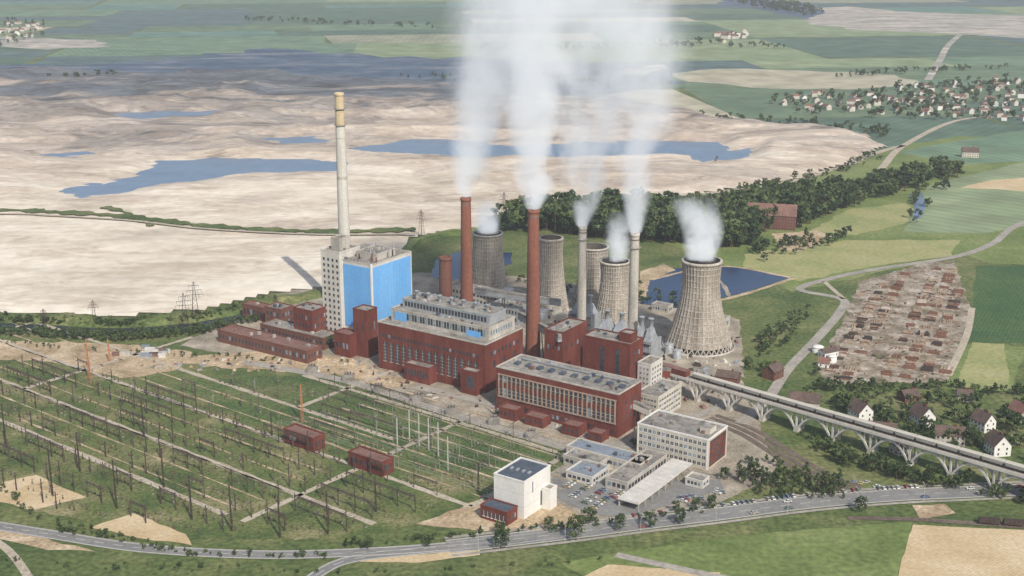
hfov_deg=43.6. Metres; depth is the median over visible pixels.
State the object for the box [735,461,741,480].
poplar tree
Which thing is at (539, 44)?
distant trees
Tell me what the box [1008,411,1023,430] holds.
tree
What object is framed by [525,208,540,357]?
brick chimney
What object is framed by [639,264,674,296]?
dirt bank
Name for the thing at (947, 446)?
hopper wagon
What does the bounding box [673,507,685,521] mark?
tree
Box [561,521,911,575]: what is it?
bottom field
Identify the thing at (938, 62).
road
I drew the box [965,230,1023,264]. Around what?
field
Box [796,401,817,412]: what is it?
hopper wagon
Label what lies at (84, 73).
distant trees
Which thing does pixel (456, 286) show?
bunker building
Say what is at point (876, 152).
lane
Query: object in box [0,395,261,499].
switchyard path
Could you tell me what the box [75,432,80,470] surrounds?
lattice mast
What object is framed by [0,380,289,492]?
switchyard path
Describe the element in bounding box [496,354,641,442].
turbine hall
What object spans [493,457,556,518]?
white control building
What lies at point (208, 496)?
switchyard path
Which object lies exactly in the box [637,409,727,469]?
administration building
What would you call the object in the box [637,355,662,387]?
concrete stair tower
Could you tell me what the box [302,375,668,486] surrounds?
switchyard path
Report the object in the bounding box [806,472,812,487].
poplar tree
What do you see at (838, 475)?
poplar tree
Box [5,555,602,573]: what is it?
roadside bushes
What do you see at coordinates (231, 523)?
lattice mast
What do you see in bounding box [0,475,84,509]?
dirt patch
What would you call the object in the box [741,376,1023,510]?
valley meadow
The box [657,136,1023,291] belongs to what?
meadow
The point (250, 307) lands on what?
workshop building
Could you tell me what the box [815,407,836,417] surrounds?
hopper wagon
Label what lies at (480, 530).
roadside bushes
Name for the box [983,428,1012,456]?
house
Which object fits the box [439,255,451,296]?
brick vent stack
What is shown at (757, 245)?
riverside trees
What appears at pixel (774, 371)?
house
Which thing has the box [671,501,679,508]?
tree
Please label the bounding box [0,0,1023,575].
ground
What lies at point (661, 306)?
pump house
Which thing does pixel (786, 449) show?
rail
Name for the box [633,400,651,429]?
conveyor gallery
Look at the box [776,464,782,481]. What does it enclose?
poplar tree
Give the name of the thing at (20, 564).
lane
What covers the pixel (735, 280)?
basin
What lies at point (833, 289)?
track
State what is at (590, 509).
tree
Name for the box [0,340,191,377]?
dirt
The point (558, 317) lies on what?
pump house
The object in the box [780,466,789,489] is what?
poplar tree
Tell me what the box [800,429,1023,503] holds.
bushes
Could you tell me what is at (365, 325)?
brick block
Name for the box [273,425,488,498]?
switchyard path
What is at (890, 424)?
house
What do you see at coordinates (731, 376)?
house
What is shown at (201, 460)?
switchyard gantry
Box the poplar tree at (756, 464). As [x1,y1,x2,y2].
[752,457,760,479]
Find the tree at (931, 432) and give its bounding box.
[922,429,936,438]
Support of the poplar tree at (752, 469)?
on the ground at (820, 310)
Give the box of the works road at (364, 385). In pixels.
[237,359,616,469]
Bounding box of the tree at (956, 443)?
[949,441,958,445]
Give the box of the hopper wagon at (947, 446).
[937,441,960,453]
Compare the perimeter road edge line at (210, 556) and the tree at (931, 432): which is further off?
the tree at (931, 432)
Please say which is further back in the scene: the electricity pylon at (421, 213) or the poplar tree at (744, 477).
the electricity pylon at (421, 213)
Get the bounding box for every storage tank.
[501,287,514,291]
[540,308,547,322]
[664,342,673,352]
[672,348,681,359]
[812,344,823,353]
[828,354,836,362]
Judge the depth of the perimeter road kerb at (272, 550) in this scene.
604.78 m
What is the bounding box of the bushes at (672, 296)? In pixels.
[506,274,677,305]
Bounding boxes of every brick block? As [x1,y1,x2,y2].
[293,302,325,331]
[333,327,356,357]
[352,304,377,357]
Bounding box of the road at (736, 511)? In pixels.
[445,484,1023,551]
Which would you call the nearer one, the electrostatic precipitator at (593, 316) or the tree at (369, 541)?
the tree at (369, 541)
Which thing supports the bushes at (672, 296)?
on the meadow at (755, 313)
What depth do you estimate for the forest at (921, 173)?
1399.10 m
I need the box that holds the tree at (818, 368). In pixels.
[812,366,821,373]
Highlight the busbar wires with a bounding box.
[0,356,616,517]
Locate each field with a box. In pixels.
[360,550,479,562]
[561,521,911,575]
[585,564,719,575]
[672,69,918,89]
[810,203,913,234]
[899,130,1023,163]
[899,525,1023,575]
[904,162,1023,232]
[942,344,1023,391]
[956,342,1009,388]
[961,177,1023,190]
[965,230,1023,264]
[969,265,1023,343]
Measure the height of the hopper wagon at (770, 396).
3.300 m
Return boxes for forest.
[483,187,764,248]
[695,174,854,231]
[838,155,965,206]
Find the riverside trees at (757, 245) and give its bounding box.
[751,225,851,260]
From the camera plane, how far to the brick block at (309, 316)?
893.36 m
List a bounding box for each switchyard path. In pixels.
[0,339,472,507]
[0,366,308,482]
[0,378,376,524]
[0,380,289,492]
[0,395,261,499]
[0,411,244,511]
[0,419,228,514]
[1,342,337,461]
[1,354,322,471]
[4,331,348,449]
[15,324,386,448]
[24,336,193,388]
[36,323,393,439]
[240,414,476,521]
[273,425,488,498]
[293,421,493,489]
[296,370,393,407]
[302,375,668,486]
[309,416,493,477]
[327,413,563,489]
[342,408,569,480]
[359,404,562,467]
[375,400,561,456]
[406,392,571,440]
[469,455,562,506]
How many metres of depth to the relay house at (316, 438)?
715.82 m
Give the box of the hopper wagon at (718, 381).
[708,377,727,386]
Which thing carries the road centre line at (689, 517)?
on the road at (736, 511)
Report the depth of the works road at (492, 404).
785.54 m
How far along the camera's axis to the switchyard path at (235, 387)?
809.09 m
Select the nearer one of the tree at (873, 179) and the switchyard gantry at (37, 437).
the switchyard gantry at (37, 437)
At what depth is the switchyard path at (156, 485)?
682.03 m
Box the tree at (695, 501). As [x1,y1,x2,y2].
[690,497,701,504]
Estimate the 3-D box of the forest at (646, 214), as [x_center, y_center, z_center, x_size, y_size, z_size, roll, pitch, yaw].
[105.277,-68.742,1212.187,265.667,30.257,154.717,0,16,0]
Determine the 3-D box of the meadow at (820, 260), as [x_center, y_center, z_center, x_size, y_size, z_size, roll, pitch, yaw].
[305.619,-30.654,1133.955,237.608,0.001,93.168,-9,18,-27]
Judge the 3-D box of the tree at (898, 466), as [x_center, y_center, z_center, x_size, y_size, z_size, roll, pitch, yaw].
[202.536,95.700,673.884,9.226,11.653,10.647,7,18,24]
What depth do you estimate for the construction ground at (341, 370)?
852.44 m
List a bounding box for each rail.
[709,417,847,488]
[716,415,860,488]
[722,416,859,486]
[856,518,1014,526]
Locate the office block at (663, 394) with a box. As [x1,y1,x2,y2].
[640,378,681,418]
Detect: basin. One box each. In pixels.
[430,251,511,279]
[640,265,791,307]
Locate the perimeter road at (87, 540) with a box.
[0,522,448,557]
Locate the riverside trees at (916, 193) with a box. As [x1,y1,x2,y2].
[907,176,950,221]
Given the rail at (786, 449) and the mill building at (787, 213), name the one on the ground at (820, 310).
the mill building at (787, 213)
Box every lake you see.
[41,151,94,157]
[59,157,347,197]
[113,110,218,118]
[263,136,328,142]
[349,139,756,161]
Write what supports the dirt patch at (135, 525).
on the switchyard ground at (252, 528)
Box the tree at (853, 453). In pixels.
[844,448,857,467]
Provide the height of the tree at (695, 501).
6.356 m
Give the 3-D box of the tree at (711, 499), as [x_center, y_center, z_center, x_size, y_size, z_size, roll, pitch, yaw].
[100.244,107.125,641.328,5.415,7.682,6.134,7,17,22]
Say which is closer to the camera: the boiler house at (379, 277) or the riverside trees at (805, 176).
the boiler house at (379, 277)
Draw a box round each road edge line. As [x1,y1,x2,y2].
[0,522,442,550]
[3,530,439,557]
[446,484,1023,540]
[450,495,1010,552]
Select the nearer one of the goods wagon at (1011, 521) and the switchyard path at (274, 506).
the goods wagon at (1011, 521)
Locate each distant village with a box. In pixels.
[0,21,42,39]
[713,29,748,42]
[781,76,1023,120]
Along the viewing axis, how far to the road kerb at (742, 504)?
649.43 m
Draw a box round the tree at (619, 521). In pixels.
[614,513,626,528]
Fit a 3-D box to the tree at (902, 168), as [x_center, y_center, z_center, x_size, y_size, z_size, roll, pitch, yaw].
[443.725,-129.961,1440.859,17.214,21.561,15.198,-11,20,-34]
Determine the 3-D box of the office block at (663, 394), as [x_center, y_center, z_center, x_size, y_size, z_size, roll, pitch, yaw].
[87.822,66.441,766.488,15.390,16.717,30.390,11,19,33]
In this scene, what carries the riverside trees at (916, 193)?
on the ground at (820, 310)
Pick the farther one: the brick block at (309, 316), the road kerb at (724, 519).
the brick block at (309, 316)
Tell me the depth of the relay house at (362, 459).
684.73 m
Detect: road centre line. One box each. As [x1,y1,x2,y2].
[8,527,434,554]
[448,491,978,546]
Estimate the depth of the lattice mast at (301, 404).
750.57 m
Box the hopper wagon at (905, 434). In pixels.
[894,429,916,440]
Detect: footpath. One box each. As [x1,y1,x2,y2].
[444,481,1022,538]
[451,497,1018,555]
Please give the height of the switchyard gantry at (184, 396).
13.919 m
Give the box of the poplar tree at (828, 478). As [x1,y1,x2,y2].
[824,474,831,494]
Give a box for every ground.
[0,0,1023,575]
[0,360,563,539]
[126,352,414,387]
[163,376,565,479]
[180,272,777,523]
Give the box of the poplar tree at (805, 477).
[802,461,810,485]
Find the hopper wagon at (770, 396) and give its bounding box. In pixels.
[760,391,780,401]
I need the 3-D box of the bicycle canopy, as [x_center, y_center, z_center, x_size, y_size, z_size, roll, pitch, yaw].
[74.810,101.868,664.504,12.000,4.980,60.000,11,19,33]
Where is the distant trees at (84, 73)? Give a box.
[47,68,116,76]
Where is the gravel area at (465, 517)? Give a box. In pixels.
[416,501,578,530]
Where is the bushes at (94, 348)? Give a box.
[6,340,348,362]
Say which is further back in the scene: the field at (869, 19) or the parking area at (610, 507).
the field at (869, 19)
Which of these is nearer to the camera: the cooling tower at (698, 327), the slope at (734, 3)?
the cooling tower at (698, 327)
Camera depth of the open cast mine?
1512.77 m
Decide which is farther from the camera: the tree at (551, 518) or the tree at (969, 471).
the tree at (969, 471)
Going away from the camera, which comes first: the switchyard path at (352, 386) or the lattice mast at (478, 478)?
the lattice mast at (478, 478)
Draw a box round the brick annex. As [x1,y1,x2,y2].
[480,498,517,525]
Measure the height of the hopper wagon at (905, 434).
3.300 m
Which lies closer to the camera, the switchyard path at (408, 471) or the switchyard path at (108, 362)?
the switchyard path at (408, 471)
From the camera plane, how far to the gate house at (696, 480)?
667.45 m
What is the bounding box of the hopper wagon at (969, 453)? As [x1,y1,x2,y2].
[959,447,983,459]
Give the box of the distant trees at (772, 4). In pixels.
[731,0,823,14]
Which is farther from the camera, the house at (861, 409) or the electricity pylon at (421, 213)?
the electricity pylon at (421, 213)
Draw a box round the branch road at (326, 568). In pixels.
[308,550,449,575]
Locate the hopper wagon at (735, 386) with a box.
[725,381,744,391]
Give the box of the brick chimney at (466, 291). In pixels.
[460,196,472,301]
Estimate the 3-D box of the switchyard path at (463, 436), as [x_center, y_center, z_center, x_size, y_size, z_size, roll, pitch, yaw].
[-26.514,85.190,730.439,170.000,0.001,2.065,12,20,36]
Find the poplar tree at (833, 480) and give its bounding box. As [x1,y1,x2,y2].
[828,472,837,491]
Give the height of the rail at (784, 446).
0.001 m
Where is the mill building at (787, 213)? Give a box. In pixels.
[747,202,797,230]
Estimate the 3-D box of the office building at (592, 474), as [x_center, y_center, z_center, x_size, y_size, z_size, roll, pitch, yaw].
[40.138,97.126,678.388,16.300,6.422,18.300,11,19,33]
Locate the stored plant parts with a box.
[112,336,740,434]
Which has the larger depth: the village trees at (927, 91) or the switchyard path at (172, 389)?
the village trees at (927, 91)
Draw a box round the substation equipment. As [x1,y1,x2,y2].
[0,363,623,533]
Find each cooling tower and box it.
[472,229,509,288]
[539,234,571,312]
[570,242,608,306]
[596,257,638,326]
[662,255,734,356]
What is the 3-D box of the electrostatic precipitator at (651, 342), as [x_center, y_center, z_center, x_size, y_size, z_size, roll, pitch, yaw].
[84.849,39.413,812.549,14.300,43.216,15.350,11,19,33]
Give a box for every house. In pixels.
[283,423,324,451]
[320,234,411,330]
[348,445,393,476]
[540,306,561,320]
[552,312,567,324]
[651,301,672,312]
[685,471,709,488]
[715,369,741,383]
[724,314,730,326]
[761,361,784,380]
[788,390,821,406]
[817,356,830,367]
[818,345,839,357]
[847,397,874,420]
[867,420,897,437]
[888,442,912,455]
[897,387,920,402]
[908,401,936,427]
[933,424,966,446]
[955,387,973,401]
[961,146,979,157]
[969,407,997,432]
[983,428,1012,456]
[1007,399,1023,422]
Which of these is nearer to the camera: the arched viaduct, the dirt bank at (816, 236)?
the arched viaduct
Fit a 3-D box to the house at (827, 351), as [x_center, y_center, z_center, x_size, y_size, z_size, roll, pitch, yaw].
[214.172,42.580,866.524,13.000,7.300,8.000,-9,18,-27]
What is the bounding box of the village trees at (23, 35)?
[0,17,44,43]
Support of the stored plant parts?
on the ground at (739, 448)
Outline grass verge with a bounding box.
[0,539,557,575]
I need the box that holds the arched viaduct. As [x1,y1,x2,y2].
[665,373,1023,488]
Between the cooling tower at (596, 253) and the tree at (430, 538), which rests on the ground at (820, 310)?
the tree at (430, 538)
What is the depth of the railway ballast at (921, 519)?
629.31 m
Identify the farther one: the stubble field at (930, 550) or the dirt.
the dirt
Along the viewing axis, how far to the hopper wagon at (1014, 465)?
653.80 m
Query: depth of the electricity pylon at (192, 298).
940.42 m
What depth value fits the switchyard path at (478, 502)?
654.28 m
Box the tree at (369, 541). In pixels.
[361,535,373,546]
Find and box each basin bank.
[649,265,789,279]
[720,280,730,296]
[721,278,794,300]
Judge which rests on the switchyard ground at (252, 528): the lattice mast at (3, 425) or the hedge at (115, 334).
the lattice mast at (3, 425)
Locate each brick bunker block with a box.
[544,317,586,366]
[582,328,643,378]
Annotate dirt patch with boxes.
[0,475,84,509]
[0,531,94,551]
[93,513,191,544]
[912,504,954,517]
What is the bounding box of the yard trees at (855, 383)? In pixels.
[811,375,1023,394]
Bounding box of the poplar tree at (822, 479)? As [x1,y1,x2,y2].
[819,471,826,488]
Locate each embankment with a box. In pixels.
[0,287,321,327]
[402,226,515,273]
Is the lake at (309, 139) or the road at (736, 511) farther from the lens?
the lake at (309, 139)
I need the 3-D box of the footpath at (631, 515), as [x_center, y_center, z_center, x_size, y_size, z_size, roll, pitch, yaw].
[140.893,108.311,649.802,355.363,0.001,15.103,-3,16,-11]
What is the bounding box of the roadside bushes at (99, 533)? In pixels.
[0,482,327,558]
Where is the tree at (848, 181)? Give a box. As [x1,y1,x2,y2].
[842,179,854,184]
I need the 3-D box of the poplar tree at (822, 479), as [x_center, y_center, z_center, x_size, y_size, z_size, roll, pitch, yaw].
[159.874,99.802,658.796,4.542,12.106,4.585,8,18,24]
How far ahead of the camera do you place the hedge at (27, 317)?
936.60 m
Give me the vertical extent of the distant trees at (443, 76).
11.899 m
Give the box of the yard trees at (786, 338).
[744,304,809,370]
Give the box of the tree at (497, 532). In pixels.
[492,526,509,548]
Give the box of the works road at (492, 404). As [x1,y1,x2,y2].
[413,385,632,449]
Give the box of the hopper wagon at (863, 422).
[854,418,875,429]
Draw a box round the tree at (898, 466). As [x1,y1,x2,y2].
[887,459,905,478]
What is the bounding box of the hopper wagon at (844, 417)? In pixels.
[834,412,855,423]
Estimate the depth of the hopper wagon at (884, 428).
701.20 m
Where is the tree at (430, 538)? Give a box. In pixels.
[423,534,434,545]
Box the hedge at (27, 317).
[0,296,269,325]
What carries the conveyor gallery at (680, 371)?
on the ground at (820, 310)
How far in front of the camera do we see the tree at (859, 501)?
636.89 m
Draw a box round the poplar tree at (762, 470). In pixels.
[758,465,764,484]
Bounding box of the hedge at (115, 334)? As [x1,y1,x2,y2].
[0,313,259,341]
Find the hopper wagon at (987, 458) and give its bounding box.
[981,453,1005,466]
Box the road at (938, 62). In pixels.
[924,16,985,79]
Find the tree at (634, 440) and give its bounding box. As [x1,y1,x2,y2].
[629,437,636,447]
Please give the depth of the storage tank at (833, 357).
853.59 m
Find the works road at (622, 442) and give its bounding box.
[556,398,732,474]
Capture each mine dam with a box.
[0,208,415,233]
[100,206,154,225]
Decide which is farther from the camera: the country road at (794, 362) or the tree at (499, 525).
the country road at (794, 362)
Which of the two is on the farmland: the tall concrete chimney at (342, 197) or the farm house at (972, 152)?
the farm house at (972, 152)
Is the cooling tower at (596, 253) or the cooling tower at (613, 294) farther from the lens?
the cooling tower at (596, 253)
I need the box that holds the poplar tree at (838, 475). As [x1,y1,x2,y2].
[835,468,843,492]
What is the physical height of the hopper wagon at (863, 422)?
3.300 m
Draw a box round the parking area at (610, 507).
[552,474,723,516]
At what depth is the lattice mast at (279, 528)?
609.46 m
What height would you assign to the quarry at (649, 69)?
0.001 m
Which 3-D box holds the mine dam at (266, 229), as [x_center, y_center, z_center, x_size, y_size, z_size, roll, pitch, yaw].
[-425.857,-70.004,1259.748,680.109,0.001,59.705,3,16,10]
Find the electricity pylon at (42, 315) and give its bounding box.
[39,309,48,326]
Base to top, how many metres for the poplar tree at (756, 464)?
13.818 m
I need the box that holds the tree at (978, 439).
[963,425,983,447]
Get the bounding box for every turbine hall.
[377,290,522,395]
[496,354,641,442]
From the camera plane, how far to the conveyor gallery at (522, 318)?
848.60 m
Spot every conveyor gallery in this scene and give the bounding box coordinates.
[473,287,512,303]
[475,287,560,307]
[518,311,561,358]
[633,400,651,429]
[662,362,690,376]
[662,366,671,377]
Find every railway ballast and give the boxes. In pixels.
[704,419,842,492]
[709,417,852,491]
[715,414,863,487]
[847,516,1023,528]
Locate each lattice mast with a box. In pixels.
[1,404,6,444]
[47,448,53,495]
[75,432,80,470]
[85,339,90,378]
[107,339,110,361]
[112,460,117,508]
[140,400,144,434]
[160,448,164,486]
[188,480,192,518]
[228,485,232,529]
[270,412,272,434]
[277,496,280,535]
[300,384,303,421]
[325,491,328,532]
[374,477,376,510]
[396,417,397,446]
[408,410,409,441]
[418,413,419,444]
[428,418,428,450]
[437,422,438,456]
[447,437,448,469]
[477,462,478,491]
[495,394,496,413]
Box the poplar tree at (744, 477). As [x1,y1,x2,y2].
[740,466,746,483]
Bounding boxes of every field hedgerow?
[244,15,433,27]
[835,63,1007,77]
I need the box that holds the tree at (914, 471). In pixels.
[905,464,920,481]
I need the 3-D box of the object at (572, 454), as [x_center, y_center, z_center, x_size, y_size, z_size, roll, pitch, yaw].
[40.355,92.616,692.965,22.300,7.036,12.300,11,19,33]
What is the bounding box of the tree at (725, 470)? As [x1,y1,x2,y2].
[719,467,729,478]
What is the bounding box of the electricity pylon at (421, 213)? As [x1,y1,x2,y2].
[417,210,424,235]
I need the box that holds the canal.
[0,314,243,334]
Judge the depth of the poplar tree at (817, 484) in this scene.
656.64 m
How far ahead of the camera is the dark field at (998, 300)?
980.76 m
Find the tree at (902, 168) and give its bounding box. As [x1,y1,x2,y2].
[900,164,914,170]
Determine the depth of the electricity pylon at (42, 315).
923.93 m
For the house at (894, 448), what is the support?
on the ground at (820, 310)
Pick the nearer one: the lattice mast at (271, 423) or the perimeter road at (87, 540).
the perimeter road at (87, 540)
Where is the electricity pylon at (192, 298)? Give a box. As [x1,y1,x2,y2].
[185,282,203,318]
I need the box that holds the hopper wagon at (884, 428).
[874,423,896,434]
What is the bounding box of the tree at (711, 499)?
[707,494,716,507]
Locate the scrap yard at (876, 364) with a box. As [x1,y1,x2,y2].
[815,261,969,383]
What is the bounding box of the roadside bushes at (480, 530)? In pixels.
[343,503,710,546]
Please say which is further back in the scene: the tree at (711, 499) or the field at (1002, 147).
the field at (1002, 147)
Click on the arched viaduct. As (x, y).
(935, 451)
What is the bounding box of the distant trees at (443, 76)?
[400,71,671,87]
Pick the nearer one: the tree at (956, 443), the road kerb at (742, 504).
the road kerb at (742, 504)
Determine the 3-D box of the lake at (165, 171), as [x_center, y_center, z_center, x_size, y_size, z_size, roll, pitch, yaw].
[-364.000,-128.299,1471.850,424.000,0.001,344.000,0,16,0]
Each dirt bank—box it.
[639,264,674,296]
[772,230,831,251]
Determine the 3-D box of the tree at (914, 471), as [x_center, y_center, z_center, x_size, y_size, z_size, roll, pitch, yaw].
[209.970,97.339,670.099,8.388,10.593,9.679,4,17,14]
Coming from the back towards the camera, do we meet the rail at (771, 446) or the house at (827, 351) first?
the house at (827, 351)
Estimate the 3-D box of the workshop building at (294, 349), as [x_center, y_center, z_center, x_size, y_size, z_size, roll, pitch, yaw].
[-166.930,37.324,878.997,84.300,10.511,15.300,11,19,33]
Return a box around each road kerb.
[0,521,547,550]
[0,530,562,558]
[307,542,486,575]
[323,549,478,575]
[448,484,1012,539]
[452,495,1019,552]
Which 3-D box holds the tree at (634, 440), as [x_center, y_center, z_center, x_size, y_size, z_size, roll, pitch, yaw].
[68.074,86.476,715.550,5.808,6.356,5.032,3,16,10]
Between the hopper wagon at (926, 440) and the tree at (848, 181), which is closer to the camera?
the hopper wagon at (926, 440)
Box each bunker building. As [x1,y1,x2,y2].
[452,281,519,305]
[491,298,525,325]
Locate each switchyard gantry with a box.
[0,380,347,531]
[0,439,147,522]
[1,467,57,508]
[6,364,374,518]
[6,401,286,530]
[20,354,416,512]
[23,424,224,530]
[76,357,387,481]
[180,379,195,392]
[230,371,490,466]
[232,376,490,468]
[239,393,418,466]
[275,368,491,438]
[332,371,514,437]
[411,467,438,495]
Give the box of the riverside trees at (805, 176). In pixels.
[717,150,880,193]
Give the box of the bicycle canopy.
[618,458,692,510]
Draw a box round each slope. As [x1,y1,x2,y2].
[0,48,684,95]
[717,0,824,18]
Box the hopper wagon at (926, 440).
[915,435,938,447]
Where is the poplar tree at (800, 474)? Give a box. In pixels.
[796,469,803,487]
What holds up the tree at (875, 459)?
on the ground at (820, 310)
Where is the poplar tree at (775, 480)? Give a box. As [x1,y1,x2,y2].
[772,468,779,488]
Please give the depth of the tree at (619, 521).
617.45 m
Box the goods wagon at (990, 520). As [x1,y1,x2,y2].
[978,516,1000,524]
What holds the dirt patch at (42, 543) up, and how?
on the ground at (820, 310)
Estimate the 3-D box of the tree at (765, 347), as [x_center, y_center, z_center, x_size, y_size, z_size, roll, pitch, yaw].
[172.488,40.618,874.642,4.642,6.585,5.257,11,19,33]
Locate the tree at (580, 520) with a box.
[566,513,585,539]
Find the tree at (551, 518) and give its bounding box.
[543,515,553,528]
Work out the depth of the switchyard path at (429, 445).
720.39 m
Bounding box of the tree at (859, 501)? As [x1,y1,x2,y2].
[855,495,867,510]
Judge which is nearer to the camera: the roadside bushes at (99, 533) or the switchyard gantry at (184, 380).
the roadside bushes at (99, 533)
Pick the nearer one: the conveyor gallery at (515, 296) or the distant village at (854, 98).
the conveyor gallery at (515, 296)
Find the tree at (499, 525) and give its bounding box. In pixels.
[493,519,506,528]
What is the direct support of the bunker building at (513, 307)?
on the ground at (820, 310)
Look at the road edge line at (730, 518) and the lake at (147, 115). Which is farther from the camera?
the lake at (147, 115)
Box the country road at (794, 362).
[735,220,1023,424]
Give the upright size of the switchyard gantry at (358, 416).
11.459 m
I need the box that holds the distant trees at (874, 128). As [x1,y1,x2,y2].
[674,107,890,135]
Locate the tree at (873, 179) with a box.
[864,176,877,189]
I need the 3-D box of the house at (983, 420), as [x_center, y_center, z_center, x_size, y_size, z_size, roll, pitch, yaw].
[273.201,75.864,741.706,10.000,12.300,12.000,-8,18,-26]
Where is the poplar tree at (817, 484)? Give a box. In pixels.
[813,472,820,492]
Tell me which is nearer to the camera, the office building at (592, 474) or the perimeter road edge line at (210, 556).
the perimeter road edge line at (210, 556)
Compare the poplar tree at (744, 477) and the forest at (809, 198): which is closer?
the poplar tree at (744, 477)
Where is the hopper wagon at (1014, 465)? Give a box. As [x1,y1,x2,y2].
[1004,460,1023,472]
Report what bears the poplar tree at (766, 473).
on the ground at (820, 310)
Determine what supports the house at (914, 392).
on the ground at (820, 310)
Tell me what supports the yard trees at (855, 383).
on the ground at (820, 310)
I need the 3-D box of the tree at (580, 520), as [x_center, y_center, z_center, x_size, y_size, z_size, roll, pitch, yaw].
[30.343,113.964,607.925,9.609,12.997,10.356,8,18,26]
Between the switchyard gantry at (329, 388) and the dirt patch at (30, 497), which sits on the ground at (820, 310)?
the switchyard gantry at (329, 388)
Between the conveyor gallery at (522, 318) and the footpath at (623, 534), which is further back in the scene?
the conveyor gallery at (522, 318)
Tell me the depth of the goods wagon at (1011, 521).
622.38 m
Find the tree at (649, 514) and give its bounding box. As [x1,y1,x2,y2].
[642,509,657,527]
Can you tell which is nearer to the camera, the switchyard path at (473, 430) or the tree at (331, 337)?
the switchyard path at (473, 430)
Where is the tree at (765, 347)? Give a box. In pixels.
[761,343,767,350]
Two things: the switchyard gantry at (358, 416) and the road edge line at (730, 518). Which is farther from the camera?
the switchyard gantry at (358, 416)
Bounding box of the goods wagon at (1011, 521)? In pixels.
[1002,518,1023,526]
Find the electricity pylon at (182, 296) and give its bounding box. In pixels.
[176,293,192,328]
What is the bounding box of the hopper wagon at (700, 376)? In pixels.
[692,372,710,381]
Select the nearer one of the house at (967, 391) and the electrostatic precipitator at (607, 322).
the house at (967, 391)
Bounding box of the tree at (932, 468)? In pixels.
[920,463,942,486]
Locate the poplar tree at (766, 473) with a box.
[762,467,771,489]
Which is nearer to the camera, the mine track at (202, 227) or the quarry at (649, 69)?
the mine track at (202, 227)
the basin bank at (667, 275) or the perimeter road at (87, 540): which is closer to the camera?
the perimeter road at (87, 540)
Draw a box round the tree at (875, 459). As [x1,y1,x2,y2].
[865,456,880,468]
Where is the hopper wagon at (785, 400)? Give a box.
[778,396,798,406]
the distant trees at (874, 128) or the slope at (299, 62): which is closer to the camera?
the distant trees at (874, 128)
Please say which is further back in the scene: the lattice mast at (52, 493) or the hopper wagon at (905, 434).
the hopper wagon at (905, 434)
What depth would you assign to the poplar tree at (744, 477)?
668.16 m
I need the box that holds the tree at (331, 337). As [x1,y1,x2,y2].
[326,334,333,346]
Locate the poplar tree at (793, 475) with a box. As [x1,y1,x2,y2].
[790,472,796,489]
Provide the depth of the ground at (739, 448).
793.52 m
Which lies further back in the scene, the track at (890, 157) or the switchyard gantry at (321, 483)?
the track at (890, 157)
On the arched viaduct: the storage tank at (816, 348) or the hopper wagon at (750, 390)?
the hopper wagon at (750, 390)
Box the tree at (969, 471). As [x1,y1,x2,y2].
[963,468,975,481]
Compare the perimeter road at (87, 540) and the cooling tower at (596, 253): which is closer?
the perimeter road at (87, 540)
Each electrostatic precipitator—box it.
[567,294,601,331]
[599,309,627,331]
[637,316,661,357]
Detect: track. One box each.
[0,213,415,234]
[823,281,844,298]
[863,116,1018,178]
[944,307,974,375]
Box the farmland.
[0,0,1023,174]
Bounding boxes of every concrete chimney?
[333,92,350,243]
[577,225,587,319]
[628,231,640,329]
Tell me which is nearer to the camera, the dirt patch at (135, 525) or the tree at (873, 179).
the dirt patch at (135, 525)
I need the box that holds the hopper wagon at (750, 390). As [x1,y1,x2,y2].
[743,386,762,396]
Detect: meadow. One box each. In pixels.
[413,223,803,376]
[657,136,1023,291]
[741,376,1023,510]
[743,239,959,280]
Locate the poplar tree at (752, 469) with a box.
[747,457,754,479]
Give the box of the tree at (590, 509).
[580,506,597,523]
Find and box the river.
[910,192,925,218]
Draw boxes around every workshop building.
[217,324,321,363]
[242,300,268,320]
[260,318,333,349]
[264,301,293,321]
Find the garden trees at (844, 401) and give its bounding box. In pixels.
[800,380,1023,448]
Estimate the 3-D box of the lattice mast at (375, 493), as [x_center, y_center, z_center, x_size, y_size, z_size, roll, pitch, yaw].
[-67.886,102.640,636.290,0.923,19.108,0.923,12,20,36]
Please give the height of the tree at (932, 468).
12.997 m
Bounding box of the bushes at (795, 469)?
[742,454,848,493]
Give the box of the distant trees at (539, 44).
[479,36,785,51]
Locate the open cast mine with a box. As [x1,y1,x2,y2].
[0,65,886,315]
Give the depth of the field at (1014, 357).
852.47 m
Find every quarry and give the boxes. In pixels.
[0,37,109,49]
[616,64,667,74]
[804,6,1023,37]
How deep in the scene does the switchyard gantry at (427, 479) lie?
660.12 m
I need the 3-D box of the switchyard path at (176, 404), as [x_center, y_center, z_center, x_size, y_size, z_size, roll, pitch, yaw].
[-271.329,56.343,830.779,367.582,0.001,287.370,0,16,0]
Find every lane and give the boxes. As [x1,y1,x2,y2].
[0,540,32,575]
[614,552,726,575]
[681,145,904,195]
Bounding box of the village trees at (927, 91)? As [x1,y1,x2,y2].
[769,73,1023,119]
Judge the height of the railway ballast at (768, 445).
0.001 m

